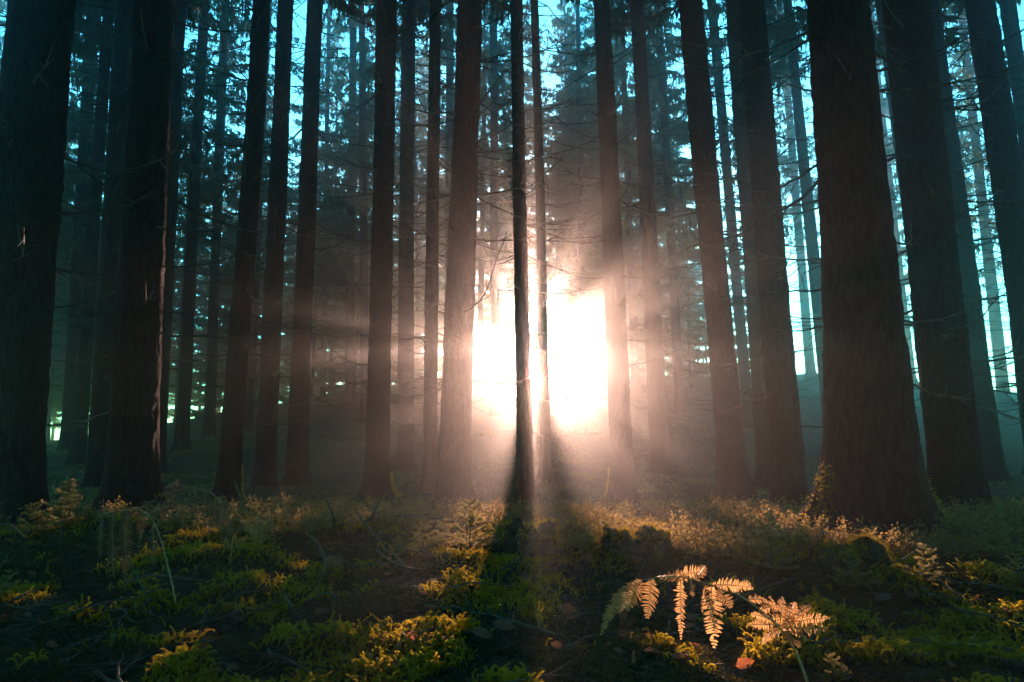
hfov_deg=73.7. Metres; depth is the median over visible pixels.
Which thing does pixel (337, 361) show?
spruce tree
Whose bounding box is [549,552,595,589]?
twig
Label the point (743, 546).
spruce seedling
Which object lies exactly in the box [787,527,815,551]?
spruce seedling
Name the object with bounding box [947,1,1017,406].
spruce tree
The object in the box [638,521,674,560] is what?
mossy stump
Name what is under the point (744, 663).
fallen leaf
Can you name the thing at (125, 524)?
fern
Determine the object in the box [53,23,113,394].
spruce tree
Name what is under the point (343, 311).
spruce tree
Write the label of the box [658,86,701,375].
spruce tree
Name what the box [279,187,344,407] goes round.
spruce tree
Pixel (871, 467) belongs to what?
spruce tree
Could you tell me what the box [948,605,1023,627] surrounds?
twig
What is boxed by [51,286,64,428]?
spruce tree
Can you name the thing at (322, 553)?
fallen stick
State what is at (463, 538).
spruce seedling
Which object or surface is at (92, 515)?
spruce seedling
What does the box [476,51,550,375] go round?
spruce tree
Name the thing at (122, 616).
twig
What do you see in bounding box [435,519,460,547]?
spruce seedling
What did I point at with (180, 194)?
spruce tree
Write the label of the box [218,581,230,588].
fallen leaf
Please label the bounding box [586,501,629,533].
bare shrub
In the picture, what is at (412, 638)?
fallen leaf
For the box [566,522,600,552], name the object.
spruce seedling
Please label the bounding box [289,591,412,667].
fallen stick
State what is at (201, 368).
spruce tree
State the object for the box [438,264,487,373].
spruce tree
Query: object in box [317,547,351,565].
twig
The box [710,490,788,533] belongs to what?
bare shrub
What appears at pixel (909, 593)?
fallen leaf
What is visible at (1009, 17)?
spruce tree
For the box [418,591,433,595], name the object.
fallen leaf
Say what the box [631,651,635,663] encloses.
fallen leaf
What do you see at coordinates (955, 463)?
spruce tree
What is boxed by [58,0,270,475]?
spruce tree
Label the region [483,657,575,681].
twig
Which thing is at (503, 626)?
fallen leaf
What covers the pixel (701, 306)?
spruce tree
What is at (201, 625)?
twig
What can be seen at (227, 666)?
twig
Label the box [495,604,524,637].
twig
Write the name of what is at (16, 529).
fallen stick
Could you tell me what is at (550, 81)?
sky
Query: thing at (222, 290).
spruce tree
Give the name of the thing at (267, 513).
spruce seedling
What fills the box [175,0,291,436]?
spruce tree
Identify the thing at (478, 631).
fallen leaf
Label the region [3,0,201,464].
spruce tree
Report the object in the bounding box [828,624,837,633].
fallen leaf
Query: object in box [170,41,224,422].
spruce tree
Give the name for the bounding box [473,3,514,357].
spruce tree
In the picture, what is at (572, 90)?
spruce tree
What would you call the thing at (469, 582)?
twig
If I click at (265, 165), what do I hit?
spruce tree
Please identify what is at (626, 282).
spruce tree
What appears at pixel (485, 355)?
spruce tree
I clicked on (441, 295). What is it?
spruce tree
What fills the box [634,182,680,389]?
spruce tree
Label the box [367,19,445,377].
spruce tree
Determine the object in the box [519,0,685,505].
spruce tree
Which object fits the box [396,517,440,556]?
spruce seedling
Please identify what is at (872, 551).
mossy stump
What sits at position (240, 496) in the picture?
fallen stick
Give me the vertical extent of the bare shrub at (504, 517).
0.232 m
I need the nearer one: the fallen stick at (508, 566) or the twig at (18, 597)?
the twig at (18, 597)
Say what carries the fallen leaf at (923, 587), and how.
on the ground at (500, 443)
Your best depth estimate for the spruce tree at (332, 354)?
49.38 m
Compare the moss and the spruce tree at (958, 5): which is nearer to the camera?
the moss
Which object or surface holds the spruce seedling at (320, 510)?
on the ground at (500, 443)
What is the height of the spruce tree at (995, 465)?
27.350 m
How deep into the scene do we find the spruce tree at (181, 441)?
21.57 m
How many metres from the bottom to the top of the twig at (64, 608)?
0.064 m
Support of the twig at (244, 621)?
on the ground at (500, 443)
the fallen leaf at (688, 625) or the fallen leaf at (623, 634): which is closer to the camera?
the fallen leaf at (623, 634)
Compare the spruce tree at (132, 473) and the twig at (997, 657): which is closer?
the twig at (997, 657)
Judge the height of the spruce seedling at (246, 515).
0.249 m
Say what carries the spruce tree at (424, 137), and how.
on the ground at (500, 443)
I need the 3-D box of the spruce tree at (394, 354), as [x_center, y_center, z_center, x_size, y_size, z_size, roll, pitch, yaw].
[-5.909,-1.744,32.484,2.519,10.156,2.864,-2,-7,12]
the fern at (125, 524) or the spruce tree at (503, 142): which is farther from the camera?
the spruce tree at (503, 142)
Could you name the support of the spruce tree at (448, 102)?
on the ground at (500, 443)
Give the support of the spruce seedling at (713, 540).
on the ground at (500, 443)
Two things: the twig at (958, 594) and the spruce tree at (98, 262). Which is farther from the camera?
the spruce tree at (98, 262)
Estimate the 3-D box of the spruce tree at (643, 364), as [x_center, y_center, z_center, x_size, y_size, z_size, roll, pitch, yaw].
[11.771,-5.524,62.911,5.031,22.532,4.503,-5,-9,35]
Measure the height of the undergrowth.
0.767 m
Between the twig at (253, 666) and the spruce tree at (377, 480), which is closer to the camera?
the twig at (253, 666)
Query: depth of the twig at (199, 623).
2.49 m
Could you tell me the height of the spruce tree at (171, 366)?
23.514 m
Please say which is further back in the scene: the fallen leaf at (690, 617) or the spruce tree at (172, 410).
the spruce tree at (172, 410)
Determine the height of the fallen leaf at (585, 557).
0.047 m
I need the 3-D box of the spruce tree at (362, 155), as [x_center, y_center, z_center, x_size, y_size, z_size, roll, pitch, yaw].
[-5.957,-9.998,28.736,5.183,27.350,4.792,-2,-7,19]
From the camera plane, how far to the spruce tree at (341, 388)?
57.66 m
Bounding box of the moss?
[0,511,1023,681]
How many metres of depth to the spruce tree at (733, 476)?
11.11 m
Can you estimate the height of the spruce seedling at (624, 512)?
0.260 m
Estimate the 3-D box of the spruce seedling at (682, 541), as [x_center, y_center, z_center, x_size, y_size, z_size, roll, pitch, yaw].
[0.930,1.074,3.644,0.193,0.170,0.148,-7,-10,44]
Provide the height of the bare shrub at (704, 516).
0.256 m
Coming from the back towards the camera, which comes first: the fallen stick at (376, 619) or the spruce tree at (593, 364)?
the spruce tree at (593, 364)
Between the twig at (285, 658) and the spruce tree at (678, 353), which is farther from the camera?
the spruce tree at (678, 353)
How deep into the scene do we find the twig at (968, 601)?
2.78 m
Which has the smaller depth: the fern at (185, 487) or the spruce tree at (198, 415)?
the fern at (185, 487)
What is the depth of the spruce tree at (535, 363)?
45.12 m
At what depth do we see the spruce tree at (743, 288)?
33.17 m
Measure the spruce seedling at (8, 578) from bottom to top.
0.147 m
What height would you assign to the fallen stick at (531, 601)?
0.172 m
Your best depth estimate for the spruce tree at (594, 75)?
43.70 m
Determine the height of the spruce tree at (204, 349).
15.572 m
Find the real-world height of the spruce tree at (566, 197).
22.500 m
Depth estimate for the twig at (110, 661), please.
2.10 m
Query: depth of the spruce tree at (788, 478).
8.86 m
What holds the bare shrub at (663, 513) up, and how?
on the ground at (500, 443)
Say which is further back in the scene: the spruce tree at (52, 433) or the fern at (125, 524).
the spruce tree at (52, 433)
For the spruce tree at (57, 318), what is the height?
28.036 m
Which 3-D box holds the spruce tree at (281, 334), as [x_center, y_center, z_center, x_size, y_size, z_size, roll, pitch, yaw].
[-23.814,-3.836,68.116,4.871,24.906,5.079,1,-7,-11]
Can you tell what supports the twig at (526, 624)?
on the ground at (500, 443)
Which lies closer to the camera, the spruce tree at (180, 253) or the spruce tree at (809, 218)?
the spruce tree at (809, 218)
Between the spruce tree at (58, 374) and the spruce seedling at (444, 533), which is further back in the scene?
the spruce tree at (58, 374)
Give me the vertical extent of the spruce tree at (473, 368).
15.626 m
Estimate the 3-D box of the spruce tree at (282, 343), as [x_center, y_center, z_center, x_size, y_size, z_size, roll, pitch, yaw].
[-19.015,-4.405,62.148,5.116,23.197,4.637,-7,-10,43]
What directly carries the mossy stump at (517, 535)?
on the ground at (500, 443)
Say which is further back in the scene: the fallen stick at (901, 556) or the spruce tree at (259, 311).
the spruce tree at (259, 311)
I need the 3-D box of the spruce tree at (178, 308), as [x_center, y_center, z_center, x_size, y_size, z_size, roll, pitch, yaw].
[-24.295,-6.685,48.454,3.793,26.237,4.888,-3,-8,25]
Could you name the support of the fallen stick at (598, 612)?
on the ground at (500, 443)
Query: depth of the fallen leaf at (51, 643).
2.30 m
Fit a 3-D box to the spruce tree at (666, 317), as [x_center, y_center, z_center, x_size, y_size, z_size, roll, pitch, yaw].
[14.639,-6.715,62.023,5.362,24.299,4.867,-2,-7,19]
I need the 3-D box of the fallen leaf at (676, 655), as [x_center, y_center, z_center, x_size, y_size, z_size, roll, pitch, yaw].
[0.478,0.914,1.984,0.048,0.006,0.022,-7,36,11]
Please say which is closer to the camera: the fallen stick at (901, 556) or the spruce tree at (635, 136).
the fallen stick at (901, 556)
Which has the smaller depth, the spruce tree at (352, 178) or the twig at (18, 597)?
the twig at (18, 597)
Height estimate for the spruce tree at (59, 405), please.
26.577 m
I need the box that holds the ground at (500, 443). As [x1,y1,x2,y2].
[0,373,1023,681]
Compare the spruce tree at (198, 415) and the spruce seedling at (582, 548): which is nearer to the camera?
the spruce seedling at (582, 548)
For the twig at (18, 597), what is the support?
on the ground at (500, 443)
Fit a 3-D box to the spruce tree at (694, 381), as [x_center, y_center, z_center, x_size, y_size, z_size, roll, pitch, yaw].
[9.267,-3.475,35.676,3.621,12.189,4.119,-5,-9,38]
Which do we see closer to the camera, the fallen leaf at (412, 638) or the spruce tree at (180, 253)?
the fallen leaf at (412, 638)
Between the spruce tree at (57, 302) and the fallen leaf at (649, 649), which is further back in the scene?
the spruce tree at (57, 302)
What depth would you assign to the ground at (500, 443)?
4.68 m
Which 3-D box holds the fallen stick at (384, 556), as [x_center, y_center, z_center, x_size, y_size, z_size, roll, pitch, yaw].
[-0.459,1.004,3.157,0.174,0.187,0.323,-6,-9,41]
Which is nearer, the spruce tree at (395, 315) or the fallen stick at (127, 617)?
the fallen stick at (127, 617)
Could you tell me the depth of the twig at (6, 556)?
3.51 m
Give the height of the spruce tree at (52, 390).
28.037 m
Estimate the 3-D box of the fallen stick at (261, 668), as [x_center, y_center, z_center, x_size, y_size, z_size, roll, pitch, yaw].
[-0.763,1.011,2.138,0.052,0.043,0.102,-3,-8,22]
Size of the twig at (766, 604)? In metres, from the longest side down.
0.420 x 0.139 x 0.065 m
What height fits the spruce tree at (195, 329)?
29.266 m
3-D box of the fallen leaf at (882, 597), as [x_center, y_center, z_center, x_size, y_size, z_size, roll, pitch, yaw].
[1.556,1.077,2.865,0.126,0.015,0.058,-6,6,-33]
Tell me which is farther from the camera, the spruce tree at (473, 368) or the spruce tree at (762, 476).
the spruce tree at (473, 368)
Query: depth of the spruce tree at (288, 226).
62.55 m
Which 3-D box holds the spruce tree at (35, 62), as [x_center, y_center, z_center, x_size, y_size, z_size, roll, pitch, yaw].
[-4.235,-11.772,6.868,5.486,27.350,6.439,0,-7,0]
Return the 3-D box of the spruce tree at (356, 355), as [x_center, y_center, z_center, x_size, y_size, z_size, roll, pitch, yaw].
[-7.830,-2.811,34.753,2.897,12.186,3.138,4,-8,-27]
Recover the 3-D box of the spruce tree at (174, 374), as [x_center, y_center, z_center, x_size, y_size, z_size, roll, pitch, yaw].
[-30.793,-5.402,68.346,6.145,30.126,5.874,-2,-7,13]
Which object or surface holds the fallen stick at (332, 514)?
on the ground at (500, 443)
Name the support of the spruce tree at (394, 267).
on the ground at (500, 443)
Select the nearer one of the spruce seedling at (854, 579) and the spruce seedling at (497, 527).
the spruce seedling at (854, 579)
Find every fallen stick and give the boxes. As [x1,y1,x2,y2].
[0,523,28,541]
[124,615,152,623]
[125,554,169,618]
[234,482,245,507]
[250,660,273,674]
[285,595,302,622]
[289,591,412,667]
[300,587,421,632]
[306,582,343,617]
[308,533,326,593]
[321,494,335,528]
[340,503,451,526]
[357,512,430,592]
[369,453,450,520]
[375,541,436,570]
[427,566,590,615]
[479,528,533,577]
[555,596,625,614]
[658,617,717,635]
[708,546,827,623]
[824,535,901,544]
[862,545,921,567]
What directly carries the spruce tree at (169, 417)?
on the ground at (500, 443)
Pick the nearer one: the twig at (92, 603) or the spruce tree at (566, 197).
the twig at (92, 603)
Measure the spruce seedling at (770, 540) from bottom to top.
0.313 m
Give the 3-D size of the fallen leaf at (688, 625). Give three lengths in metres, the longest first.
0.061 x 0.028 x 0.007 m
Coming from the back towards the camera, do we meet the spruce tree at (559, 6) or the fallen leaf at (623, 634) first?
the spruce tree at (559, 6)
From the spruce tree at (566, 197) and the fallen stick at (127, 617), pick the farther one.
the spruce tree at (566, 197)
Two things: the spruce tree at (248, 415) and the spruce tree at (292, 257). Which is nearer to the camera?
the spruce tree at (248, 415)
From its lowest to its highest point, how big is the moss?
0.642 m
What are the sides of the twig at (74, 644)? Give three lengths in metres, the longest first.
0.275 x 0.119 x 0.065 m
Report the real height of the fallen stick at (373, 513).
0.657 m
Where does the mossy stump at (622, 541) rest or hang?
on the ground at (500, 443)
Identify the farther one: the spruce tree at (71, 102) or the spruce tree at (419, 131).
the spruce tree at (419, 131)
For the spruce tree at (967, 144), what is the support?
on the ground at (500, 443)
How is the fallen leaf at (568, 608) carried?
on the ground at (500, 443)
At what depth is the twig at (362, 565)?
3.23 m
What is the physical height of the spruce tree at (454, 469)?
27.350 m
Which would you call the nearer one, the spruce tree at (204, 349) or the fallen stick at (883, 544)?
the fallen stick at (883, 544)
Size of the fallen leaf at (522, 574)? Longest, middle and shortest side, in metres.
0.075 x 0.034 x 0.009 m
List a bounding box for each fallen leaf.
[43,640,56,646]
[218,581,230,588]
[228,663,237,668]
[313,607,329,614]
[320,556,342,566]
[398,609,417,611]
[400,630,430,643]
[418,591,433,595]
[436,634,457,643]
[465,626,491,638]
[487,619,514,630]
[517,572,530,578]
[550,640,562,648]
[553,603,580,618]
[575,552,593,561]
[613,647,622,652]
[617,629,630,636]
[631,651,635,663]
[641,647,659,652]
[668,652,684,658]
[684,623,695,627]
[687,613,698,620]
[736,657,753,668]
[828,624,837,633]
[874,594,892,600]
[887,649,932,655]
[903,589,919,596]
[916,585,931,591]
[943,659,957,667]
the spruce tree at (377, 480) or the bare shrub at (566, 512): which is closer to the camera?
the bare shrub at (566, 512)
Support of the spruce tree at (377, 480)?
on the ground at (500, 443)
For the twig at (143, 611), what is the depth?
2.62 m
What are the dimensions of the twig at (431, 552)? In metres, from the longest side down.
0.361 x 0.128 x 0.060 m
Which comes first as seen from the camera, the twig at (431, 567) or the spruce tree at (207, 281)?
the twig at (431, 567)
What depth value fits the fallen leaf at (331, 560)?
3.27 m
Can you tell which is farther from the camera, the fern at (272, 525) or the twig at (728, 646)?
the fern at (272, 525)
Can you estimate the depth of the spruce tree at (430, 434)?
12.72 m
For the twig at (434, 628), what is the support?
on the ground at (500, 443)
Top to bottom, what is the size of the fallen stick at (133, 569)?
0.213 m
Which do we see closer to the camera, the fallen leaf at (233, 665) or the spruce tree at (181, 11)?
the fallen leaf at (233, 665)
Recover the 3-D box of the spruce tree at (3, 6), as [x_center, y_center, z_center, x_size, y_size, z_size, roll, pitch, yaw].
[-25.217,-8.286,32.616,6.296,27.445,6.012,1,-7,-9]
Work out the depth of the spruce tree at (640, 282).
43.68 m
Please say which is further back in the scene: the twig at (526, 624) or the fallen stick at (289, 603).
the fallen stick at (289, 603)
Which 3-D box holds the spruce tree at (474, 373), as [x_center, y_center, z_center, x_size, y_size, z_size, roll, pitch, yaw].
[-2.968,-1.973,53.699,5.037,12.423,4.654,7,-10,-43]
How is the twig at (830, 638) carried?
on the ground at (500, 443)
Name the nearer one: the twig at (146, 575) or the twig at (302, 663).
the twig at (302, 663)
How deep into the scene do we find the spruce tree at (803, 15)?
18.06 m
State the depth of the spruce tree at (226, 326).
61.04 m
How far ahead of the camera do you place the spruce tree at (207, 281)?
66.99 m
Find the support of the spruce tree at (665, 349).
on the ground at (500, 443)
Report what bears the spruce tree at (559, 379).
on the ground at (500, 443)
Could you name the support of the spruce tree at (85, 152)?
on the ground at (500, 443)
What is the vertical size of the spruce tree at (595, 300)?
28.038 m
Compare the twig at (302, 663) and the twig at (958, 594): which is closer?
the twig at (302, 663)
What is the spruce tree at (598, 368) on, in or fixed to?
on the ground at (500, 443)
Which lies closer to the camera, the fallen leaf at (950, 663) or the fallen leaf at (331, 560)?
the fallen leaf at (950, 663)
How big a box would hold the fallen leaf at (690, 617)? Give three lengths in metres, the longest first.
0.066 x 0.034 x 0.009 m
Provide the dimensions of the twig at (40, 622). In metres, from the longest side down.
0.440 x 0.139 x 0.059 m
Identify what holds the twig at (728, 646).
on the ground at (500, 443)
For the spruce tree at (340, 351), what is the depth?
59.16 m
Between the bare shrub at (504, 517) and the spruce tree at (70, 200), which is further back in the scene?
the spruce tree at (70, 200)
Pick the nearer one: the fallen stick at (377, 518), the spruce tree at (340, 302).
the fallen stick at (377, 518)
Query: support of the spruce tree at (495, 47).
on the ground at (500, 443)
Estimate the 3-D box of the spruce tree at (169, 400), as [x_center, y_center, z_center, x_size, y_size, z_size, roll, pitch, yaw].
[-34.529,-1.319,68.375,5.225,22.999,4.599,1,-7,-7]
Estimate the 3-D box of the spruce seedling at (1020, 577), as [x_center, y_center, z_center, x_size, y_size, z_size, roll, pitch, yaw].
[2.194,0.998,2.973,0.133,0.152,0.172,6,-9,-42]
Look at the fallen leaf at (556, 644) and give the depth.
2.15 m
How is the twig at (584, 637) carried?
on the ground at (500, 443)
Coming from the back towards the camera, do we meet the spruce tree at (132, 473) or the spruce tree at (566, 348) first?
the spruce tree at (566, 348)
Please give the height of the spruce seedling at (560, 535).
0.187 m
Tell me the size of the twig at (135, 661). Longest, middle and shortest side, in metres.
0.494 x 0.163 x 0.048 m
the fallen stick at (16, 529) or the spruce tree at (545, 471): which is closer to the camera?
the fallen stick at (16, 529)
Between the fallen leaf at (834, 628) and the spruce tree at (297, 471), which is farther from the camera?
the spruce tree at (297, 471)
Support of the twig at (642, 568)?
on the ground at (500, 443)
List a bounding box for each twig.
[0,541,39,566]
[0,586,38,612]
[0,592,114,607]
[0,596,130,637]
[12,591,86,612]
[24,599,111,614]
[57,651,140,667]
[58,632,107,650]
[88,632,238,675]
[90,596,156,648]
[92,642,157,681]
[119,602,158,617]
[129,572,179,600]
[133,570,262,584]
[157,601,266,637]
[180,586,235,633]
[210,659,304,681]
[219,596,289,628]
[229,610,257,629]
[234,575,274,598]
[234,655,275,675]
[258,635,328,681]
[274,645,363,673]
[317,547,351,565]
[319,556,402,577]
[396,548,466,570]
[402,543,473,556]
[406,614,474,635]
[423,594,564,638]
[445,569,519,588]
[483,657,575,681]
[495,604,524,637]
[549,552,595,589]
[561,616,653,647]
[609,550,652,589]
[723,623,776,649]
[737,589,794,606]
[784,631,846,648]
[837,627,1023,651]
[909,566,1023,591]
[919,591,1023,610]
[923,571,977,610]
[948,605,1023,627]
[965,652,1023,665]
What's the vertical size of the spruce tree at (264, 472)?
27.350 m
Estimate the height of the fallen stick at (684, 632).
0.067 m
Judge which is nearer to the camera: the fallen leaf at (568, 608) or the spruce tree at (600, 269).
the fallen leaf at (568, 608)
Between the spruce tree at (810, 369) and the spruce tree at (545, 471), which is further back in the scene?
the spruce tree at (810, 369)
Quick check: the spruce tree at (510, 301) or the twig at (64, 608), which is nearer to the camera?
the twig at (64, 608)
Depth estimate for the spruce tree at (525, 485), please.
10.75 m
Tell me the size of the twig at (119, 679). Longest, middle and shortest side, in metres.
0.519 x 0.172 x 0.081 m
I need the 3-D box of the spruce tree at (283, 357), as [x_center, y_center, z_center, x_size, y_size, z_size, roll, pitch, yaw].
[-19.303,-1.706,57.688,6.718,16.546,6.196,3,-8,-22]
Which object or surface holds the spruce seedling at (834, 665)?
on the ground at (500, 443)
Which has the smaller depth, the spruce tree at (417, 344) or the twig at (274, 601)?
the twig at (274, 601)
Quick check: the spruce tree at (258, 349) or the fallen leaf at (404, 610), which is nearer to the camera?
the fallen leaf at (404, 610)
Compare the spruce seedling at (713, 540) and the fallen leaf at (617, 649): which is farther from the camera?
the spruce seedling at (713, 540)
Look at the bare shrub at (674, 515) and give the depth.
4.61 m
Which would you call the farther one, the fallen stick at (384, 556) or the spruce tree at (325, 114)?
the spruce tree at (325, 114)
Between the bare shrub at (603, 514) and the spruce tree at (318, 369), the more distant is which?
the spruce tree at (318, 369)
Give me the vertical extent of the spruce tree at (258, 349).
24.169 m
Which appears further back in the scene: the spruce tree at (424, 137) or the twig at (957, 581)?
the spruce tree at (424, 137)
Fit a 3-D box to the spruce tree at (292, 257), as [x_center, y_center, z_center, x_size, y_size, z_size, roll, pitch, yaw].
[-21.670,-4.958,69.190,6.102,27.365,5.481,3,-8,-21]
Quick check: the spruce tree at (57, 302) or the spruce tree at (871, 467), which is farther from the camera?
the spruce tree at (57, 302)
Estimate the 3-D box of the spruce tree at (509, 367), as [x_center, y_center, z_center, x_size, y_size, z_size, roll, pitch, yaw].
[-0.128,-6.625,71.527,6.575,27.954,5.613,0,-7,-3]
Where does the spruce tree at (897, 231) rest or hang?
on the ground at (500, 443)
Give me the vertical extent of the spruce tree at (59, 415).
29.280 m
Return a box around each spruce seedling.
[0,569,30,598]
[8,502,51,533]
[38,478,88,532]
[71,504,100,522]
[222,499,265,536]
[257,511,280,530]
[306,507,326,528]
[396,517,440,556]
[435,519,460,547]
[437,499,496,549]
[487,516,504,540]
[553,520,578,552]
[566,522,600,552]
[611,502,632,524]
[670,526,701,553]
[695,526,733,555]
[723,532,762,562]
[737,512,799,575]
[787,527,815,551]
[813,652,852,681]
[826,552,878,588]
[899,543,947,583]
[995,552,1023,583]
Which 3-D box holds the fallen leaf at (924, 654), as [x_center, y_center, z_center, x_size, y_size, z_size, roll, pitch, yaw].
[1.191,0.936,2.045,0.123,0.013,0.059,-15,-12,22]
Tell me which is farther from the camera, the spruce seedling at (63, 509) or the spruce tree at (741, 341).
the spruce tree at (741, 341)
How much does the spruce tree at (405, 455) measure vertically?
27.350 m
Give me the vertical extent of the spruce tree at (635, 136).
22.704 m
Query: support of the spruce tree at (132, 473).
on the ground at (500, 443)
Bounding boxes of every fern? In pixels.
[93,500,176,602]
[160,478,233,564]
[236,511,275,543]
[600,565,829,681]
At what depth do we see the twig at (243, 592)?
2.85 m
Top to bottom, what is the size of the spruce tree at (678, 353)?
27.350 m
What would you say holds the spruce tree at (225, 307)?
on the ground at (500, 443)
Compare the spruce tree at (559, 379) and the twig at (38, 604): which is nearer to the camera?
the twig at (38, 604)
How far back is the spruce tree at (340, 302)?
67.17 m
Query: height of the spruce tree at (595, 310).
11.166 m
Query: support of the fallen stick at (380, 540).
on the ground at (500, 443)
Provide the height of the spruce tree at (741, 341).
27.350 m
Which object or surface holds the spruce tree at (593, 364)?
on the ground at (500, 443)
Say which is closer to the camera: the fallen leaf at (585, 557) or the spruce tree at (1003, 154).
the fallen leaf at (585, 557)
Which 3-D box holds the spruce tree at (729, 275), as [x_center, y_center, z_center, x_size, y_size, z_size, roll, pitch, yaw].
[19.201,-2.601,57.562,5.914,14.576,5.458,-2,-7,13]
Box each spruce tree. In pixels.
[0,0,6,55]
[0,0,160,529]
[0,12,105,406]
[2,30,103,362]
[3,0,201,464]
[46,0,295,519]
[46,60,92,441]
[47,144,75,415]
[49,143,103,414]
[50,0,199,488]
[50,146,74,428]
[50,187,74,439]
[51,1,180,451]
[51,152,105,424]
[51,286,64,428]
[52,252,70,337]
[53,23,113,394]
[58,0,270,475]
[100,93,210,318]
[161,0,332,506]
[167,224,182,422]
[167,246,182,419]
[168,0,249,451]
[168,212,209,412]
[168,284,179,415]
[169,71,188,397]
[169,143,222,397]
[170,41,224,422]
[171,148,223,417]
[171,241,230,419]
[171,293,220,420]
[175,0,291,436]
[175,197,198,259]
[178,3,266,395]
[180,0,353,489]
[191,215,282,422]
[193,148,242,406]
[196,178,233,412]
[199,0,323,428]
[203,193,258,396]
[218,92,288,408]
[223,202,263,394]
[235,41,287,316]
[238,0,409,486]
[257,234,318,402]
[257,257,293,390]
[260,39,344,373]
[279,162,296,389]
[279,167,299,389]
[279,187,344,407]
[279,299,339,402]
[280,229,314,385]
[289,2,397,408]
[289,131,344,395]
[290,1,348,403]
[300,0,455,501]
[315,1,426,422]
[315,104,368,386]
[316,167,343,393]
[317,17,359,390]
[322,0,481,472]
[327,54,397,363]
[327,207,369,401]
[336,0,522,492]
[336,230,396,391]
[353,0,576,516]
[354,237,397,386]
[358,257,415,407]
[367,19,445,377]
[391,100,443,378]
[391,110,420,383]
[394,49,444,376]
[414,0,489,404]
[414,209,444,400]
[415,254,444,377]
[424,115,475,377]
[432,0,605,502]
[437,281,487,380]
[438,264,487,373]
[439,0,551,416]
[439,6,526,395]
[441,0,632,481]
[472,256,490,377]
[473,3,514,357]
[473,198,489,371]
[475,1,566,378]
[475,239,506,398]
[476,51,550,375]
[488,184,532,376]
[506,41,564,375]
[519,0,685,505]
[527,7,599,383]
[528,0,605,382]
[528,0,635,385]
[546,11,605,357]
[549,232,570,399]
[553,269,606,375]
[561,153,626,376]
[562,4,659,344]
[563,10,662,344]
[568,0,686,392]
[570,0,709,475]
[571,190,636,392]
[585,145,641,349]
[588,308,645,375]
[597,0,816,505]
[600,174,643,368]
[603,0,739,414]
[617,4,689,327]
[625,12,702,345]
[627,222,665,372]
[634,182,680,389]
[638,235,687,375]
[650,0,820,488]
[651,0,822,510]
[652,0,801,429]
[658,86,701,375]
[659,208,703,366]
[662,181,710,387]
[672,205,737,375]
[681,0,1023,544]
[703,0,823,451]
[709,242,750,375]
[728,206,808,391]
[754,0,1023,514]
[766,0,819,382]
[782,0,977,411]
[805,0,1020,481]
[870,1,918,387]
[871,0,1023,474]
[877,0,1023,426]
[881,4,997,353]
[938,0,1023,422]
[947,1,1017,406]
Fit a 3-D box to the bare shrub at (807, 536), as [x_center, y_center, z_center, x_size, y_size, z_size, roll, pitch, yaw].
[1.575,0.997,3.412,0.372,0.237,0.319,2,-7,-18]
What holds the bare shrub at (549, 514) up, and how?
on the ground at (500, 443)
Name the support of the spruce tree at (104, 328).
on the ground at (500, 443)
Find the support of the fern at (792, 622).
on the ground at (500, 443)
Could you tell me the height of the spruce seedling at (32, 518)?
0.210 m
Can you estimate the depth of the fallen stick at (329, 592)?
2.64 m
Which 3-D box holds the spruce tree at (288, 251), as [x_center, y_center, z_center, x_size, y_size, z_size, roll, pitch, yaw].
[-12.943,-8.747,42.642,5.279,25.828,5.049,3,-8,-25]
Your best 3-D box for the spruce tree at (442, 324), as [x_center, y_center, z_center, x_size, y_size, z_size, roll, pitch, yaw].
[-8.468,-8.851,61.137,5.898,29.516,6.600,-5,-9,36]
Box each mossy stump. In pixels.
[500,517,559,560]
[599,524,651,562]
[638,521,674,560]
[815,539,865,577]
[848,532,895,572]
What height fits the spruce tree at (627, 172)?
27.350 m
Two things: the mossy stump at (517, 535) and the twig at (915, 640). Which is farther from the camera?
the mossy stump at (517, 535)
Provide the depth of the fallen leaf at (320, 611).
2.66 m
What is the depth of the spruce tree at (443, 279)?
61.42 m
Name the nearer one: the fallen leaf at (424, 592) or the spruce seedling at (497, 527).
the fallen leaf at (424, 592)
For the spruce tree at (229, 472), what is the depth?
9.64 m
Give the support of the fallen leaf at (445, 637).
on the ground at (500, 443)
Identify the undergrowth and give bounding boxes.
[0,488,1023,563]
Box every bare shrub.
[496,502,533,522]
[510,501,591,531]
[534,484,603,535]
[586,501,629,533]
[608,481,679,536]
[643,482,710,535]
[689,504,736,532]
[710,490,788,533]
[779,513,837,556]
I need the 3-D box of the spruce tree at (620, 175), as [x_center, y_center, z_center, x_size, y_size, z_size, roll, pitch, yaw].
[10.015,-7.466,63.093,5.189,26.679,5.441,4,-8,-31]
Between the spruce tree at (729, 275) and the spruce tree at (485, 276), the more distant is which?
the spruce tree at (485, 276)
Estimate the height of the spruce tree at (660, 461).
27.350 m
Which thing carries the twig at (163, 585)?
on the ground at (500, 443)
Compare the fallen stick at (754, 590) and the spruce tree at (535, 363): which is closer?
the fallen stick at (754, 590)
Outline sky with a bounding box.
[0,0,1023,439]
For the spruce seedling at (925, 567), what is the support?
on the ground at (500, 443)
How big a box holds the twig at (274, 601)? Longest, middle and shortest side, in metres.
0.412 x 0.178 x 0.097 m
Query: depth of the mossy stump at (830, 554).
3.19 m

